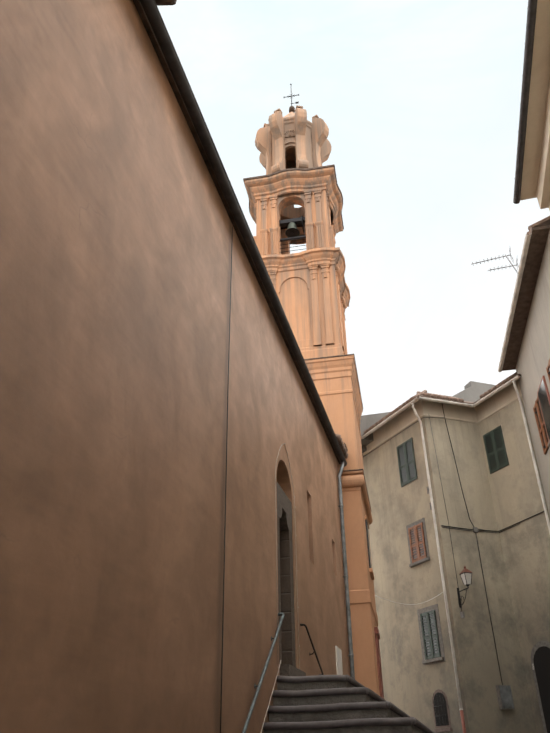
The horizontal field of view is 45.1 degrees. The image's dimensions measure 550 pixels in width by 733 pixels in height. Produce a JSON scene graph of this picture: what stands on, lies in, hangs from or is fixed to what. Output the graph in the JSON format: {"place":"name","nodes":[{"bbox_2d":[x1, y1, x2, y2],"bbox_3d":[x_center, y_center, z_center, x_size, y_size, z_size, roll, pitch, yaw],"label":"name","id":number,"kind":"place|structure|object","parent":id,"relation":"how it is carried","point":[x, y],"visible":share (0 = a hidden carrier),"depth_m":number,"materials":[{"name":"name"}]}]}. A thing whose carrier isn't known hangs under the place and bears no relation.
{"place":"outdoors","nodes":[
{"label":"outdoors","id":0,"kind":"place"},
{"bbox_2d":[0,0,349,732],"bbox_3d":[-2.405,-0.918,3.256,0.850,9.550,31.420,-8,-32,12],"label":"church wall","id":1,"kind":"structure","parent":0,"point":[122,328],"depth_m":5.90,"materials":[{"name":"brown paint"}]},
{"bbox_2d":[133,0,354,678],"bbox_3d":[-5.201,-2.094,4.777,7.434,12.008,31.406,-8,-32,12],"label":"downspout","id":2,"kind":"object","parent":1,"relation":"attached to","point":[157,32],"visible":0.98,"depth_m":9.94,"materials":[{"name":"grey metal"}]},
{"bbox_2d":[277,482,305,675],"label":"door","id":3,"kind":"structure","parent":1,"relation":"in","point":[287,656],"depth_m":10.73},
{"bbox_2d":[220,226,342,732],"bbox_3d":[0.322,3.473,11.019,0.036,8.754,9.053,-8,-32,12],"label":"church fixtures","id":4,"kind":"object","parent":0,"point":[339,668],"visible":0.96,"depth_m":9.27,"materials":[{"name":"grey stone"}]},
{"bbox_2d":[242,613,323,732],"bbox_3d":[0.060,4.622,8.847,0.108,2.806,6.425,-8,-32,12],"label":"church handrails","id":5,"kind":"object","parent":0,"point":[282,615],"visible":0.96,"depth_m":8.54,"materials":[{"name":"grey metal"}]},
{"bbox_2d":[157,0,549,415],"label":"sky","id":6,"kind":"structure","parent":0,"point":[419,101],"materials":[{"name":"white"}]},
{"bbox_2d":[513,0,549,209],"bbox_3d":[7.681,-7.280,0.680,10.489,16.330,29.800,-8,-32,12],"label":"house","id":7,"kind":"structure","parent":0,"point":[532,176],"depth_m":14.84,"materials":[{"name":"paint"}]},
{"label":"ground","id":8,"kind":"structure","parent":0,"visible":0},
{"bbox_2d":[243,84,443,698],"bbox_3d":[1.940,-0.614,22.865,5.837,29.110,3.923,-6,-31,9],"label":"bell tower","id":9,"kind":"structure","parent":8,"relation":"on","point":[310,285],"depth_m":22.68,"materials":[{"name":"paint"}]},
{"bbox_2d":[262,675,433,732],"bbox_3d":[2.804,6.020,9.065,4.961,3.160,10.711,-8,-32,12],"label":"stairs","id":10,"kind":"structure","parent":8,"relation":"on","point":[328,704],"depth_m":8.38,"materials":[{"name":"grey stone"}]},
{"bbox_2d":[471,216,549,513],"bbox_3d":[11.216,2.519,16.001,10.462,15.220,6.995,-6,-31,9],"label":"house","id":11,"kind":"structure","parent":8,"relation":"on","point":[525,353],"depth_m":18.98,"materials":[{"name":"paint"}]},
{"bbox_3d":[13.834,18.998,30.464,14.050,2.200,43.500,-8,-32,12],"label":"street pavement","id":12,"kind":"structure","parent":0,"visible":0},
{"bbox_2d":[360,372,549,732],"bbox_3d":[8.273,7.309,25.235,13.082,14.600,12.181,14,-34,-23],"label":"house","id":13,"kind":"structure","parent":12,"relation":"on","point":[459,506],"depth_m":20.86,"materials":[{"name":"paint"}]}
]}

